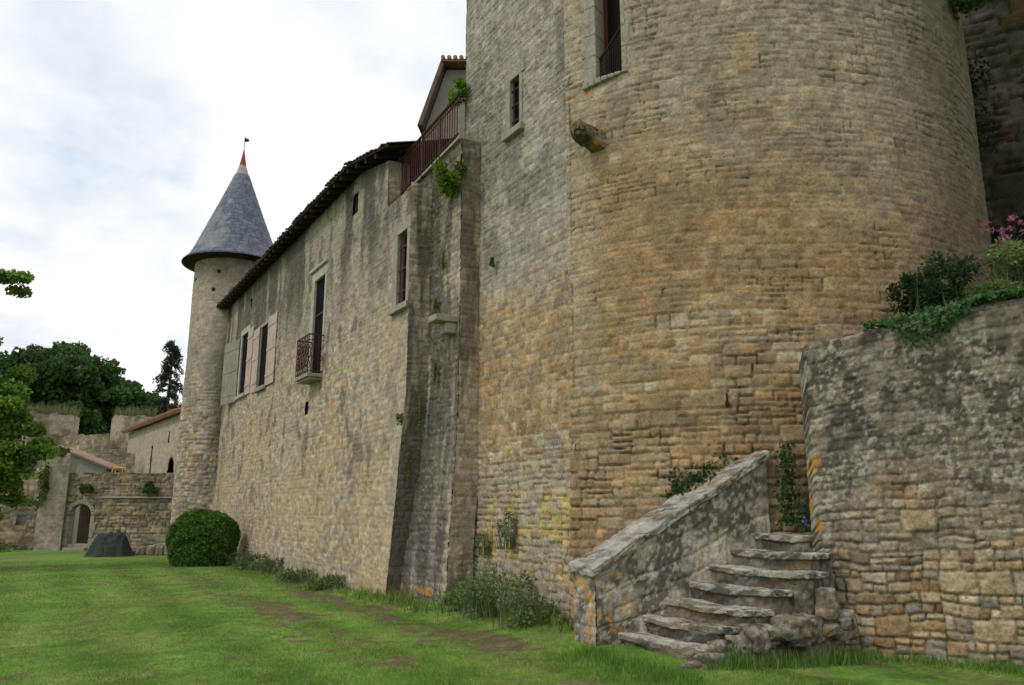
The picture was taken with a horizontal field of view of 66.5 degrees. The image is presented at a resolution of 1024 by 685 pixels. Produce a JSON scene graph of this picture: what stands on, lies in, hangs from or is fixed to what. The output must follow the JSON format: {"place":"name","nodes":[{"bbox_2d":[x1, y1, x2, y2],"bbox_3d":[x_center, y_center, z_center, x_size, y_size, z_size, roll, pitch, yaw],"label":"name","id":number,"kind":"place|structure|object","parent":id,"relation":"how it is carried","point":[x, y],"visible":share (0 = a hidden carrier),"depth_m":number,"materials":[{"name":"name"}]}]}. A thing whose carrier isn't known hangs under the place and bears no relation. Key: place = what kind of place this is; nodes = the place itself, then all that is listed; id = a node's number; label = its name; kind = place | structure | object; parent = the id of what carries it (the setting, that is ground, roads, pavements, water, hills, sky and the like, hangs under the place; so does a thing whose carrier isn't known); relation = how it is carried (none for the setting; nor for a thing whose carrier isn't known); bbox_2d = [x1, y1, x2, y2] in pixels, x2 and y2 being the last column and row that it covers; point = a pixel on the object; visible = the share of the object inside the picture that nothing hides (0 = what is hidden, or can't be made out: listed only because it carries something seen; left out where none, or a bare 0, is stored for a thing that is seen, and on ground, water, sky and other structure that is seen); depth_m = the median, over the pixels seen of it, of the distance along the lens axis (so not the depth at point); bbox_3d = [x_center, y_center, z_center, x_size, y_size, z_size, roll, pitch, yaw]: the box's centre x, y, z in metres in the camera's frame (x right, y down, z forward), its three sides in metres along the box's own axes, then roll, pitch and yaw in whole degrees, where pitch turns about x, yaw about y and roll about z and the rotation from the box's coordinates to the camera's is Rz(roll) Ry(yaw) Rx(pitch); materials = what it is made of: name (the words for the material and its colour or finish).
{"place":"outdoors","nodes":[
{"label":"outdoors","id":0,"kind":"place"},
{"bbox_2d":[0,0,466,404],"label":"sky","id":1,"kind":"structure","parent":0,"point":[125,125],"materials":[{"name":"white"}]},
{"bbox_2d":[0,550,1023,684],"bbox_3d":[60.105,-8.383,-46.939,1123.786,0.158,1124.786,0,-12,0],"label":"ground","id":2,"kind":"structure","parent":0,"point":[889,673],"depth_m":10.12,"materials":[{"name":"green plant"}]},
{"bbox_2d":[0,539,29,551],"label":"wall plant","id":3,"kind":"object","parent":2,"relation":"on","point":[4,547],"depth_m":30.67,"materials":[{"name":"green plant"}]},
{"bbox_2d":[0,506,37,549],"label":"boundary wall","id":4,"kind":"structure","parent":2,"relation":"on","point":[17,526],"depth_m":32.22,"materials":[{"name":"stone"}]},
{"bbox_2d":[2,497,36,507],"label":"wall plant","id":5,"kind":"object","parent":4,"relation":"on","point":[32,501],"depth_m":32.66,"materials":[{"name":"green plant"}]},
{"bbox_2d":[0,468,42,507],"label":"ruined wall","id":6,"kind":"structure","parent":2,"relation":"on","point":[30,485],"depth_m":37.49,"materials":[{"name":"stone"}]},
{"bbox_2d":[0,343,47,404],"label":"chestnut tree","id":7,"kind":"object","parent":2,"relation":"on","point":[6,361],"visible":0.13,"depth_m":69.29,"materials":[{"name":"green plant"}]},
{"bbox_2d":[0,268,59,521],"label":"garden tree","id":8,"kind":"object","parent":2,"relation":"on","point":[17,459],"visible":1,"depth_m":21.77,"materials":[{"name":"green plant"}]},
{"bbox_2d":[15,411,79,467],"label":"ruined tower","id":9,"kind":"structure","parent":2,"relation":"on","point":[57,424],"depth_m":55.49,"materials":[{"name":"stone"}]},
{"bbox_2d":[22,400,169,417],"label":"dry grass tufts","id":10,"kind":"object","parent":9,"relation":"on","point":[118,412],"visible":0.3,"depth_m":55.89,"materials":[{"name":"green plant"}]},
{"bbox_2d":[32,453,77,550],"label":"gate pillar","id":11,"kind":"structure","parent":2,"relation":"on","point":[50,522],"depth_m":32.05,"materials":[{"name":"stone"}]},
{"bbox_2d":[35,461,50,508],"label":"wall plant","id":12,"kind":"object","parent":11,"relation":"attached to","point":[44,476],"depth_m":32.09,"materials":[{"name":"green plant"}]},
{"bbox_2d":[53,446,71,457],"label":"wall plant","id":13,"kind":"object","parent":11,"relation":"attached to","point":[63,451],"depth_m":32.73,"materials":[{"name":"green plant"}]},
{"bbox_2d":[12,340,126,434],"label":"chestnut tree","id":14,"kind":"object","parent":2,"relation":"on","point":[75,376],"visible":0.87,"depth_m":69.11,"materials":[{"name":"green plant"}]},
{"bbox_2d":[57,433,126,456],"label":"ruined wall","id":15,"kind":"structure","parent":2,"relation":"on","point":[96,445],"depth_m":54.48,"materials":[{"name":"stone"}]},
{"bbox_2d":[57,445,126,543],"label":"tiled shed","id":16,"kind":"structure","parent":2,"relation":"on","point":[88,463],"depth_m":37.56,"materials":[{"name":"beige tile"}]},
{"bbox_2d":[83,531,134,556],"bbox_3d":[-14.400,7.224,28.009,1.700,0.923,1.200,0,-12,0],"label":"tarpaulin cover","id":17,"kind":"object","parent":2,"relation":"on","point":[112,544],"visible":0.95,"depth_m":27.74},
{"bbox_2d":[98,453,135,472],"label":"ruined wall","id":18,"kind":"structure","parent":2,"relation":"on","point":[127,460],"depth_m":45.71,"materials":[{"name":"stone"}]},
{"bbox_2d":[61,472,173,550],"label":"courtyard wall","id":19,"kind":"structure","parent":2,"relation":"on","point":[114,502],"depth_m":32.31,"materials":[{"name":"stone"}]},
{"bbox_2d":[79,483,94,494],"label":"wall plant","id":20,"kind":"object","parent":19,"relation":"attached to","point":[86,488],"depth_m":32.19,"materials":[{"name":"green plant"}]},
{"bbox_2d":[141,480,158,496],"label":"wall plant","id":21,"kind":"object","parent":19,"relation":"attached to","point":[149,488],"depth_m":32.22,"materials":[{"name":"green plant"}]},
{"bbox_2d":[112,467,125,472],"bbox_3d":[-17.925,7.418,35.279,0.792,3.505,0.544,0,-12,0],"label":"yellow trestle","id":22,"kind":"object","parent":2,"relation":"on","point":[115,468],"visible":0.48,"depth_m":35.63,"materials":[{"name":"paint"}]},
{"bbox_2d":[78,377,161,433],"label":"chestnut tree","id":23,"kind":"object","parent":2,"relation":"on","point":[130,392],"visible":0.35,"depth_m":73.14,"materials":[{"name":"green plant"}]},
{"bbox_2d":[110,415,153,448],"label":"ruined tower","id":24,"kind":"structure","parent":2,"relation":"on","point":[118,439],"depth_m":54.77,"materials":[{"name":"stone"}]},
{"bbox_2d":[121,407,180,473],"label":"outbuilding","id":25,"kind":"structure","parent":2,"relation":"on","point":[152,443],"depth_m":43.74,"materials":[{"name":"paint"}]},
{"bbox_2d":[132,542,182,555],"bbox_3d":[-12.782,7.740,29.332,4.759,0.506,1.909,0,-12,0],"label":"stone rubble","id":26,"kind":"object","parent":2,"relation":"on","point":[158,549],"visible":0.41,"depth_m":28.61,"materials":[{"name":"beige stone"}]},
{"bbox_2d":[135,340,184,453],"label":"cypress tree","id":27,"kind":"object","parent":2,"relation":"on","point":[172,359],"visible":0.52,"depth_m":50.46,"materials":[{"name":"green plant"}]},
{"bbox_2d":[143,391,180,409],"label":"chestnut tree","id":28,"kind":"object","parent":2,"relation":"on","point":[147,392],"visible":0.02,"depth_m":79.55,"materials":[{"name":"green plant"}]},
{"bbox_2d":[165,508,240,566],"bbox_3d":[-9.352,5.911,23.701,2.083,1.733,1.938,0,-12,0],"label":"clipped bush","id":29,"kind":"object","parent":2,"relation":"on","point":[203,544],"visible":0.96,"depth_m":23.01,"materials":[{"name":"green plant"}]},
{"bbox_2d":[170,138,272,529],"bbox_3d":[-11.656,-0.252,32.270,4.198,17.850,4.191,0,-12,0],"label":"stair turret","id":30,"kind":"object","parent":2,"relation":"on","point":[234,242],"visible":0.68,"depth_m":30.88,"materials":[{"name":"stone"}]},
{"bbox_2d":[217,550,253,566],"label":"weed bush","id":31,"kind":"object","parent":2,"relation":"on","point":[228,557],"visible":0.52,"depth_m":22.96,"materials":[{"name":"green plant"}]},
{"bbox_2d":[230,553,269,571],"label":"weed bush","id":32,"kind":"object","parent":2,"relation":"on","point":[250,557],"visible":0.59,"depth_m":21.52,"materials":[{"name":"green plant"}]},
{"bbox_2d":[245,556,284,574],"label":"weed bush","id":33,"kind":"object","parent":2,"relation":"on","point":[271,564],"visible":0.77,"depth_m":20.18,"materials":[{"name":"green plant"}]},
{"bbox_2d":[268,561,317,582],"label":"weed bush","id":34,"kind":"object","parent":2,"relation":"on","point":[289,576],"visible":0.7,"depth_m":17.86,"materials":[{"name":"green plant"}]},
{"bbox_2d":[287,563,345,590],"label":"weed bush","id":35,"kind":"object","parent":2,"relation":"on","point":[330,578],"visible":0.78,"depth_m":16.25,"materials":[{"name":"green plant"}]},
{"bbox_2d":[212,138,455,596],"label":"castle hall","id":36,"kind":"structure","parent":2,"relation":"on","point":[325,378],"depth_m":18.50,"materials":[{"name":"stone"}]},
{"bbox_2d":[220,324,253,405],"bbox_3d":[-9.712,0.798,27.866,0.258,2.560,3.576,8,-15,-34],"label":"window","id":37,"kind":"structure","parent":36,"relation":"in","point":[230,374],"depth_m":28.12,"materials":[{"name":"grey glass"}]},
{"bbox_2d":[250,311,277,393],"bbox_3d":[-7.940,0.408,25.004,0.170,2.270,2.954,7,-14,-30],"label":"window","id":38,"kind":"structure","parent":36,"relation":"in","point":[267,340],"depth_m":25.13,"materials":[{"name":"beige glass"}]},
{"bbox_2d":[308,258,329,372],"bbox_3d":[-5.060,-0.571,20.342,0.180,3.000,1.480,7,-14,-30],"label":"window","id":39,"kind":"structure","parent":36,"relation":"in","point":[318,304],"depth_m":20.49,"materials":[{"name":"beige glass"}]},
{"bbox_2d":[395,412,402,425],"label":"wall plant","id":40,"kind":"object","parent":36,"relation":"attached to","point":[399,417],"depth_m":14.73,"materials":[{"name":"green plant"}]},
{"bbox_2d":[387,214,410,315],"bbox_3d":[-2.180,-1.550,15.701,0.250,1.920,0.960,7,-14,-30],"label":"window","id":41,"kind":"structure","parent":36,"relation":"in","point":[401,232],"depth_m":15.81,"materials":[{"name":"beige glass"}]},
{"bbox_2d":[407,447,412,482],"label":"wall plant","id":42,"kind":"object","parent":36,"relation":"attached to","point":[409,463],"depth_m":14.55,"materials":[{"name":"green plant"}]},
{"bbox_2d":[417,55,465,139],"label":"gabled house","id":43,"kind":"structure","parent":36,"relation":"on","point":[449,69],"depth_m":21.81,"materials":[{"name":"paint"}]},
{"bbox_2d":[398,94,480,605],"bbox_3d":[-0.397,0.486,16.233,4.219,9.719,3.586,7,-14,-30],"label":"terrace bastion","id":44,"kind":"object","parent":2,"relation":"on","point":[442,517],"visible":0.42,"depth_m":14.17,"materials":[{"name":"stone"}]},
{"bbox_2d":[417,394,421,430],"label":"wall plant","id":45,"kind":"object","parent":44,"relation":"attached to","point":[420,413],"depth_m":14.51,"materials":[{"name":"green plant"}]},
{"bbox_2d":[432,358,437,384],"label":"wall plant","id":46,"kind":"object","parent":44,"relation":"attached to","point":[435,372],"depth_m":14.43,"materials":[{"name":"green plant"}]},
{"bbox_2d":[433,298,438,313],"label":"wall plant","id":47,"kind":"object","parent":44,"relation":"attached to","point":[435,304],"depth_m":14.76,"materials":[{"name":"green plant"}]},
{"bbox_2d":[440,251,445,270],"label":"wall plant","id":48,"kind":"object","parent":44,"relation":"attached to","point":[443,266],"depth_m":14.66,"materials":[{"name":"green plant"}]},
{"bbox_2d":[431,158,469,197],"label":"wall plant","id":49,"kind":"object","parent":44,"relation":"attached to","point":[445,178],"depth_m":14.50,"materials":[{"name":"green plant"}]},
{"bbox_2d":[426,567,498,615],"bbox_3d":[-0.666,4.016,12.365,1.423,0.865,0.784,1,-12,-5],"label":"weed bush","id":50,"kind":"object","parent":2,"relation":"on","point":[453,594],"visible":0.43,"depth_m":12.37,"materials":[{"name":"green plant"}]},
{"bbox_2d":[437,551,538,624],"bbox_3d":[-0.182,3.675,11.617,1.892,1.221,1.172,-4,-13,16],"label":"weed bush","id":51,"kind":"object","parent":2,"relation":"on","point":[481,593],"visible":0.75,"depth_m":11.66,"materials":[{"name":"green plant"}]},
{"bbox_2d":[464,0,575,623],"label":"castle keep","id":52,"kind":"structure","parent":2,"relation":"on","point":[515,109],"depth_m":12.98,"materials":[{"name":"stone"}]},
{"bbox_2d":[446,77,467,110],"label":"wall plant","id":53,"kind":"object","parent":52,"relation":"attached to","point":[460,85],"depth_m":15.57,"materials":[{"name":"green plant"}]},
{"bbox_2d":[474,531,491,555],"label":"weed bush","id":54,"kind":"object","parent":52,"relation":"attached to","point":[484,545],"visible":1,"depth_m":12.93,"materials":[{"name":"green plant"}]},
{"bbox_2d":[489,257,494,268],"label":"wall plant","id":55,"kind":"object","parent":52,"relation":"attached to","point":[491,262],"depth_m":13.78,"materials":[{"name":"green plant"}]},
{"bbox_2d":[490,508,518,549],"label":"weed bush","id":56,"kind":"object","parent":52,"relation":"attached to","point":[510,534],"visible":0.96,"depth_m":12.32,"materials":[{"name":"green plant"}]},
{"bbox_2d":[502,60,525,142],"bbox_3d":[0.071,-4.281,13.921,0.230,1.320,0.660,7,-14,-30],"label":"window","id":57,"kind":"structure","parent":52,"relation":"in","point":[513,80],"depth_m":13.98,"materials":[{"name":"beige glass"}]},
{"bbox_2d":[487,574,568,629],"bbox_3d":[0.242,3.698,10.933,1.221,0.964,0.966,0,-12,0],"label":"weed bush","id":58,"kind":"object","parent":2,"relation":"on","point":[517,616],"visible":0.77,"depth_m":10.85,"materials":[{"name":"green plant"}]},
{"bbox_2d":[568,450,858,668],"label":"stone staircase","id":59,"kind":"structure","parent":2,"relation":"on","point":[708,567],"depth_m":9.33,"materials":[{"name":"grey stone"}]},
{"bbox_2d":[659,443,755,501],"bbox_3d":[2.573,1.716,10.291,1.205,1.250,0.780,3,-12,-12],"label":"ivy","id":60,"kind":"object","parent":59,"relation":"on","point":[680,486],"visible":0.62,"depth_m":10.19,"materials":[{"name":"green plant"}]},
{"bbox_2d":[724,639,752,662],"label":"ivy","id":61,"kind":"object","parent":59,"relation":"attached to","point":[730,642],"visible":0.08,"depth_m":8.05,"materials":[{"name":"green plant"}]},
{"bbox_2d":[792,482,818,530],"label":"bellflower plant","id":62,"kind":"object","parent":59,"relation":"on","point":[805,521],"visible":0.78,"depth_m":9.37,"materials":[{"name":"green plant"}]},
{"bbox_2d":[564,0,993,624],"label":"round tower","id":63,"kind":"structure","parent":2,"relation":"on","point":[762,192],"depth_m":11.14,"materials":[{"name":"stone"}]},
{"bbox_2d":[581,0,629,90],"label":"window","id":64,"kind":"structure","parent":63,"relation":"in","point":[606,33],"depth_m":12.32,"materials":[{"name":"stone"}]},
{"bbox_2d":[773,443,802,526],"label":"ivy","id":65,"kind":"object","parent":63,"relation":"attached to","point":[790,518],"visible":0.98,"depth_m":9.71,"materials":[{"name":"green plant"}]},
{"bbox_2d":[947,0,1007,19],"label":"wall plant","id":66,"kind":"object","parent":63,"relation":"attached to","point":[967,5],"depth_m":12.82,"materials":[{"name":"green plant"}]},
{"bbox_2d":[799,297,1023,666],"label":"garden wall","id":67,"kind":"structure","parent":2,"relation":"on","point":[915,463],"depth_m":8.60,"materials":[{"name":"stone"}]},
{"bbox_2d":[860,286,1023,346],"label":"ivy","id":68,"kind":"object","parent":67,"relation":"attached to","point":[961,307],"visible":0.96,"depth_m":8.78,"materials":[{"name":"green plant"}]},
{"bbox_2d":[942,278,1023,305],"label":"valerian plant","id":69,"kind":"object","parent":67,"relation":"on","point":[984,287],"visible":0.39,"depth_m":8.99,"materials":[{"name":"green plant"}]},
{"bbox_2d":[990,209,1023,275],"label":"garden shrub","id":70,"kind":"object","parent":67,"relation":"on","point":[995,234],"visible":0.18,"depth_m":13.11,"materials":[{"name":"pink plant"}]},
{"bbox_2d":[961,0,1023,273],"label":"shaded wall","id":71,"kind":"structure","parent":2,"relation":"on","point":[997,30],"depth_m":15.72,"materials":[{"name":"stone"}]},
{"bbox_2d":[966,45,998,204],"bbox_3d":[8.726,-4.272,14.830,0.792,3.522,0.928,0,-12,0],"label":"ivy","id":72,"kind":"object","parent":71,"relation":"attached to","point":[982,75],"visible":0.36,"depth_m":14.73,"materials":[{"name":"green plant"}]},
{"bbox_2d":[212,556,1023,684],"bbox_3d":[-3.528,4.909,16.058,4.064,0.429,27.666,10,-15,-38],"label":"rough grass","id":73,"kind":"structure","parent":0,"point":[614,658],"depth_m":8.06,"materials":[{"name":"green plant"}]},
{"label":"terrace ground","id":74,"kind":"structure","parent":0,"visible":0},
{"bbox_2d":[884,255,930,318],"bbox_3d":[5.135,-0.634,10.023,0.732,0.938,0.570,7,-14,-28],"label":"garden shrub","id":75,"kind":"object","parent":74,"relation":"on","point":[905,282],"visible":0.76,"depth_m":10.02,"materials":[{"name":"green plant"}]},
{"bbox_2d":[906,247,983,314],"bbox_3d":[5.419,-0.755,9.756,0.890,0.886,0.901,11,-16,-42],"label":"garden shrub","id":76,"kind":"object","parent":74,"relation":"on","point":[931,286],"visible":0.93,"depth_m":9.66,"materials":[{"name":"green plant"}]},
{"bbox_2d":[962,215,1023,289],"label":"valerian plant","id":77,"kind":"object","parent":74,"relation":"on","point":[1002,254],"visible":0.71,"depth_m":9.28,"materials":[{"name":"green plant"}]}
]}

